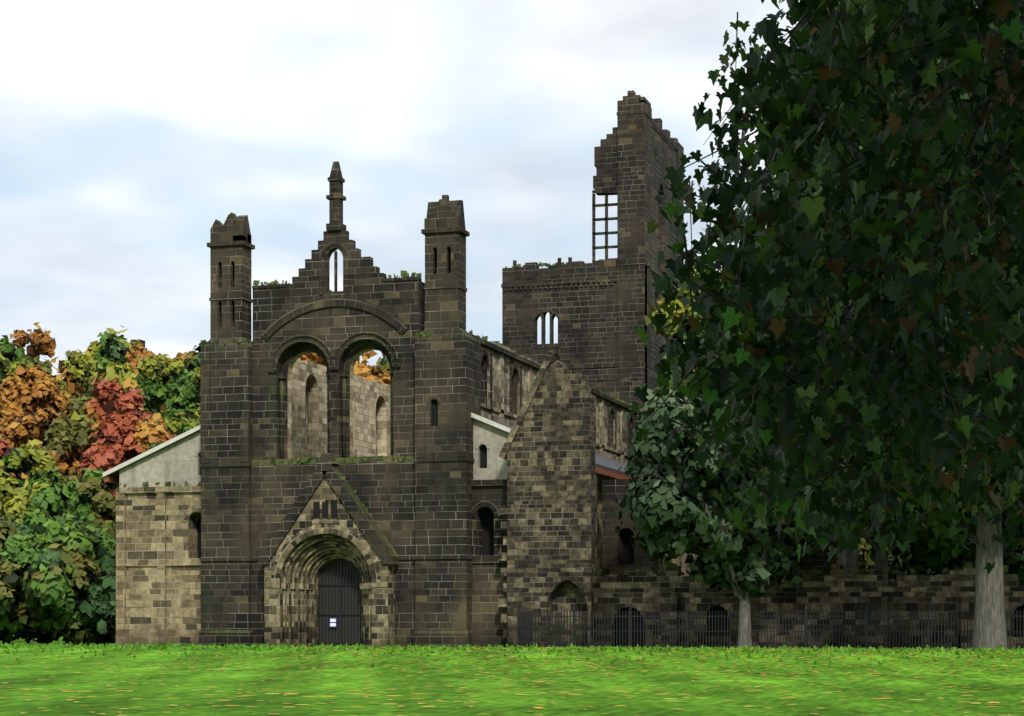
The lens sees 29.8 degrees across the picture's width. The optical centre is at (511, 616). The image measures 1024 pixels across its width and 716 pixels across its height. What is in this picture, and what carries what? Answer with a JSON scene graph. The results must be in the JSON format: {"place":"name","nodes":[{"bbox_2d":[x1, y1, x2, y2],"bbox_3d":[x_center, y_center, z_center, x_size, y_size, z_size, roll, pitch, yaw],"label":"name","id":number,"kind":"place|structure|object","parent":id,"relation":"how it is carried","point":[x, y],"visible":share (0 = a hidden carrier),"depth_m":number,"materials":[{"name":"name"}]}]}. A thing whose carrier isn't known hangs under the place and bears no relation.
{"place":"outdoors","nodes":[
{"label":"outdoors","id":0,"kind":"place"},
{"bbox_2d":[0,0,799,378],"label":"sky","id":1,"kind":"structure","parent":0,"point":[128,128],"materials":[{"name":"white"}]},
{"bbox_2d":[0,635,1023,715],"bbox_3d":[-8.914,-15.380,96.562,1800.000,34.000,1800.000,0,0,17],"label":"ground","id":2,"kind":"structure","parent":0,"point":[315,693],"depth_m":45.59,"materials":[{"name":"green plant"}]},
{"bbox_2d":[0,358,9,366],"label":"tree","id":3,"kind":"object","parent":2,"relation":"on","point":[7,361],"visible":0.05,"depth_m":285.12,"materials":[{"name":"green plant"}]},
{"bbox_2d":[0,518,16,548],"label":"shrub","id":4,"kind":"object","parent":2,"relation":"on","point":[7,528],"visible":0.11,"depth_m":106.89,"materials":[{"name":"green plant"}]},
{"bbox_2d":[0,630,19,641],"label":"shrub","id":5,"kind":"object","parent":2,"relation":"on","point":[14,638],"visible":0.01,"depth_m":109.33,"materials":[{"name":"green plant"}]},
{"bbox_2d":[1,517,19,643],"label":"tree","id":6,"kind":"object","parent":2,"relation":"on","point":[13,522],"depth_m":109.87,"materials":[{"name":"green plant"}]},
{"bbox_2d":[0,386,26,473],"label":"tree","id":7,"kind":"object","parent":2,"relation":"on","point":[1,391],"visible":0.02,"depth_m":178.97,"materials":[{"name":"red plant"}]},
{"bbox_2d":[0,350,27,384],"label":"tree","id":8,"kind":"object","parent":2,"relation":"on","point":[5,369],"visible":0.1,"depth_m":248.47,"materials":[{"name":"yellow plant"}]},
{"bbox_2d":[0,414,42,478],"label":"tree","id":9,"kind":"object","parent":2,"relation":"on","point":[20,432],"visible":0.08,"depth_m":155.15,"materials":[{"name":"orange plant"}]},
{"bbox_2d":[12,524,33,644],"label":"shrub","id":10,"kind":"object","parent":2,"relation":"on","point":[24,530],"visible":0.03,"depth_m":109.40,"materials":[{"name":"green plant"}]},
{"bbox_2d":[0,335,52,381],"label":"tree","id":11,"kind":"object","parent":2,"relation":"on","point":[11,353],"visible":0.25,"depth_m":306.74,"materials":[{"name":"green plant"}]},
{"bbox_2d":[0,530,56,631],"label":"shrub","id":12,"kind":"object","parent":2,"relation":"on","point":[16,549],"visible":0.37,"depth_m":102.98,"materials":[{"name":"green plant"}]},
{"bbox_2d":[15,431,48,446],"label":"tree","id":13,"kind":"object","parent":2,"relation":"on","point":[44,442],"depth_m":209.56,"materials":[{"name":"green plant"}]},
{"bbox_2d":[0,439,74,641],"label":"tree","id":14,"kind":"object","parent":2,"relation":"on","point":[44,487],"visible":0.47,"depth_m":120.61,"materials":[{"name":"green plant"}]},
{"bbox_2d":[15,620,62,643],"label":"shrub","id":15,"kind":"object","parent":2,"relation":"on","point":[22,633],"depth_m":106.81,"materials":[{"name":"green plant"}]},
{"bbox_2d":[0,322,81,472],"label":"tree","id":16,"kind":"object","parent":2,"relation":"on","point":[41,395],"visible":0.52,"depth_m":203.84,"materials":[{"name":"orange plant"}]},
{"bbox_2d":[0,502,100,640],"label":"shrub","id":17,"kind":"object","parent":2,"relation":"on","point":[59,599],"visible":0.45,"depth_m":102.00,"materials":[{"name":"green plant"}]},
{"bbox_2d":[0,543,104,645],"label":"shrub","id":18,"kind":"object","parent":2,"relation":"on","point":[10,579],"visible":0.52,"depth_m":102.17,"materials":[{"name":"green plant"}]},
{"bbox_2d":[14,516,102,603],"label":"shrub","id":19,"kind":"object","parent":2,"relation":"on","point":[50,555],"visible":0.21,"depth_m":101.84,"materials":[{"name":"green plant"}]},
{"bbox_2d":[28,518,105,642],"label":"shrub","id":20,"kind":"object","parent":2,"relation":"on","point":[86,546],"visible":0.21,"depth_m":102.81,"materials":[{"name":"green plant"}]},
{"bbox_2d":[44,413,97,511],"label":"tree","id":21,"kind":"object","parent":2,"relation":"on","point":[66,436],"visible":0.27,"depth_m":148.85,"materials":[{"name":"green plant"}]},
{"bbox_2d":[64,514,82,644],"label":"tree","id":22,"kind":"object","parent":2,"relation":"on","point":[75,519],"depth_m":110.71,"materials":[{"name":"green plant"}]},
{"bbox_2d":[52,349,103,415],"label":"tree","id":23,"kind":"object","parent":2,"relation":"on","point":[81,363],"visible":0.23,"depth_m":214.97,"materials":[{"name":"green plant"}]},
{"bbox_2d":[54,549,115,638],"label":"shrub","id":24,"kind":"object","parent":2,"relation":"on","point":[96,602],"visible":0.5,"depth_m":101.67,"materials":[{"name":"green plant"}]},
{"bbox_2d":[62,467,115,540],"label":"tree","id":25,"kind":"object","parent":2,"relation":"on","point":[93,500],"visible":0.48,"depth_m":116.69,"materials":[{"name":"green plant"}]},
{"bbox_2d":[72,540,115,645],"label":"shrub","id":26,"kind":"object","parent":2,"relation":"on","point":[102,551],"visible":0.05,"depth_m":104.80,"materials":[{"name":"green plant"}]},
{"bbox_2d":[50,326,141,395],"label":"tree","id":27,"kind":"object","parent":2,"relation":"on","point":[70,380],"visible":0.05,"depth_m":241.50,"materials":[{"name":"green plant"}]},
{"bbox_2d":[94,523,114,643],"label":"shrub","id":28,"kind":"object","parent":2,"relation":"on","point":[106,537],"visible":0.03,"depth_m":106.69,"materials":[{"name":"green plant"}]},
{"bbox_2d":[85,331,130,396],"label":"tree","id":29,"kind":"object","parent":2,"relation":"on","point":[111,345],"visible":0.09,"depth_m":234.95,"materials":[{"name":"green plant"}]},
{"bbox_2d":[69,349,149,375],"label":"tree","id":30,"kind":"object","parent":2,"relation":"on","point":[133,358],"visible":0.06,"depth_m":282.25,"materials":[{"name":"orange plant"}]},
{"bbox_2d":[43,361,190,492],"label":"tree","id":31,"kind":"object","parent":2,"relation":"on","point":[121,373],"visible":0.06,"depth_m":210.54,"materials":[{"name":"yellow plant"}]},
{"bbox_2d":[74,374,176,497],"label":"tree","id":32,"kind":"object","parent":2,"relation":"on","point":[126,431],"visible":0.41,"depth_m":146.80,"materials":[{"name":"red plant"}]},
{"bbox_2d":[118,379,155,487],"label":"tree","id":33,"kind":"object","parent":2,"relation":"on","point":[148,386],"visible":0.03,"depth_m":175.87,"materials":[{"name":"green plant"}]},
{"bbox_2d":[120,339,167,359],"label":"tree","id":34,"kind":"object","parent":2,"relation":"on","point":[138,345],"visible":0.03,"depth_m":308.68,"materials":[{"name":"orange plant"}]},
{"bbox_2d":[103,425,200,645],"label":"aisle","id":35,"kind":"object","parent":2,"relation":"on","point":[158,565],"visible":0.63,"depth_m":99.87,"materials":[{"name":"stone"}]},
{"bbox_2d":[147,441,163,449],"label":"tree","id":36,"kind":"object","parent":2,"relation":"on","point":[153,445],"depth_m":131.83,"materials":[{"name":"green plant"}]},
{"bbox_2d":[135,353,193,435],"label":"tree","id":37,"kind":"object","parent":2,"relation":"on","point":[166,376],"visible":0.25,"depth_m":191.21,"materials":[{"name":"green plant"}]},
{"bbox_2d":[160,350,190,367],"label":"tree","id":38,"kind":"object","parent":2,"relation":"on","point":[180,356],"visible":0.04,"depth_m":294.86,"materials":[{"name":"orange plant"}]},
{"bbox_2d":[151,369,200,420],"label":"tree","id":39,"kind":"object","parent":2,"relation":"on","point":[190,411],"visible":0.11,"depth_m":230.40,"materials":[{"name":"green plant"}]},
{"bbox_2d":[164,416,190,437],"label":"tree","id":40,"kind":"object","parent":2,"relation":"on","point":[177,426],"visible":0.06,"depth_m":139.84,"materials":[{"name":"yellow plant"}]},
{"bbox_2d":[179,367,200,428],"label":"tree","id":41,"kind":"object","parent":2,"relation":"on","point":[190,391],"visible":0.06,"depth_m":200.08,"materials":[{"name":"green plant"}]},
{"bbox_2d":[183,340,205,407],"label":"tree","id":42,"kind":"object","parent":2,"relation":"on","point":[192,360],"visible":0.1,"depth_m":275.80,"materials":[{"name":"green plant"}]},
{"bbox_2d":[258,453,398,646],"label":"portal","id":43,"kind":"object","parent":2,"relation":"on","point":[328,558],"visible":0.95,"depth_m":96.15,"materials":[{"name":"stone"}]},
{"bbox_2d":[199,161,480,646],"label":"church facade","id":44,"kind":"object","parent":2,"relation":"on","point":[418,506],"visible":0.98,"depth_m":96.49,"materials":[{"name":"stone"}]},
{"bbox_2d":[292,358,389,457],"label":"nave wall","id":45,"kind":"structure","parent":2,"relation":"on","point":[371,414],"depth_m":109.00,"materials":[{"name":"stone"}]},
{"bbox_2d":[299,350,389,384],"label":"orange tree","id":46,"kind":"object","parent":2,"relation":"on","point":[363,369],"visible":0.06,"depth_m":136.02,"materials":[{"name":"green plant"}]},
{"bbox_2d":[376,355,389,374],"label":"tree","id":47,"kind":"object","parent":2,"relation":"on","point":[384,363],"visible":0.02,"depth_m":265.57,"materials":[{"name":"green plant"}]},
{"bbox_2d":[469,333,640,463],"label":"nave wall","id":48,"kind":"structure","parent":2,"relation":"on","point":[508,375],"depth_m":104.60,"materials":[{"name":"stone"}]},
{"bbox_2d":[120,259,1008,576],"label":"wall plants","id":49,"kind":"object","parent":2,"relation":"on","point":[600,571],"depth_m":95.90,"materials":[{"name":"green plant"}]},
{"bbox_2d":[471,413,697,647],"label":"aisle","id":50,"kind":"object","parent":2,"relation":"on","point":[489,485],"visible":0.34,"depth_m":94.76,"materials":[{"name":"stone"}]},
{"bbox_2d":[501,90,858,577],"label":"crossing tower","id":51,"kind":"structure","parent":2,"relation":"on","point":[598,309],"depth_m":139.09,"materials":[{"name":"stone"}]},
{"bbox_2d":[645,257,748,399],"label":"tree","id":52,"kind":"object","parent":2,"relation":"on","point":[681,330],"visible":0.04,"depth_m":125.33,"materials":[{"name":"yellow plant"}]},
{"bbox_2d":[610,388,869,647],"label":"holly tree","id":53,"kind":"object","parent":2,"relation":"on","point":[673,495],"visible":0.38,"depth_m":85.12,"materials":[{"name":"green plant"}]},
{"bbox_2d":[498,350,1023,649],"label":"ruined stone wall","id":54,"kind":"structure","parent":2,"relation":"on","point":[548,454],"depth_m":92.16,"materials":[{"name":"stone"}]},
{"bbox_2d":[517,605,1023,649],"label":"iron railings","id":55,"kind":"object","parent":2,"relation":"on","point":[524,616],"visible":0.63,"depth_m":87.10,"materials":[{"name":"black metal"}]},
{"bbox_2d":[630,0,1023,589],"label":"boughs","id":56,"kind":"object","parent":2,"relation":"on","point":[825,403],"visible":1,"depth_m":10.75,"materials":[{"name":"green plant"}]},
{"bbox_2d":[859,519,894,574],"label":"tree","id":57,"kind":"object","parent":2,"relation":"on","point":[867,555],"visible":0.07,"depth_m":166.07,"materials":[{"name":"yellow plant"}]},
{"bbox_2d":[731,0,1023,648],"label":"tree","id":58,"kind":"object","parent":2,"relation":"on","point":[989,626],"visible":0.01,"depth_m":81.83,"materials":[{"name":"grey plant"}]},
{"bbox_2d":[860,506,974,570],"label":"cloister tree","id":59,"kind":"object","parent":2,"relation":"on","point":[939,567],"depth_m":136.77,"materials":[{"name":"green plant"}]},
{"bbox_2d":[888,540,975,580],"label":"bush","id":60,"kind":"object","parent":2,"relation":"on","point":[963,559],"visible":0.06,"depth_m":147.94,"materials":[{"name":"green plant"}]},
{"bbox_2d":[841,494,1023,580],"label":"cloister tree","id":61,"kind":"object","parent":2,"relation":"on","point":[935,535],"visible":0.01,"depth_m":107.35,"materials":[{"name":"green plant"}]},
{"bbox_2d":[964,513,1023,577],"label":"bush","id":62,"kind":"object","parent":2,"relation":"on","point":[1015,561],"visible":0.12,"depth_m":130.44,"materials":[{"name":"green plant"}]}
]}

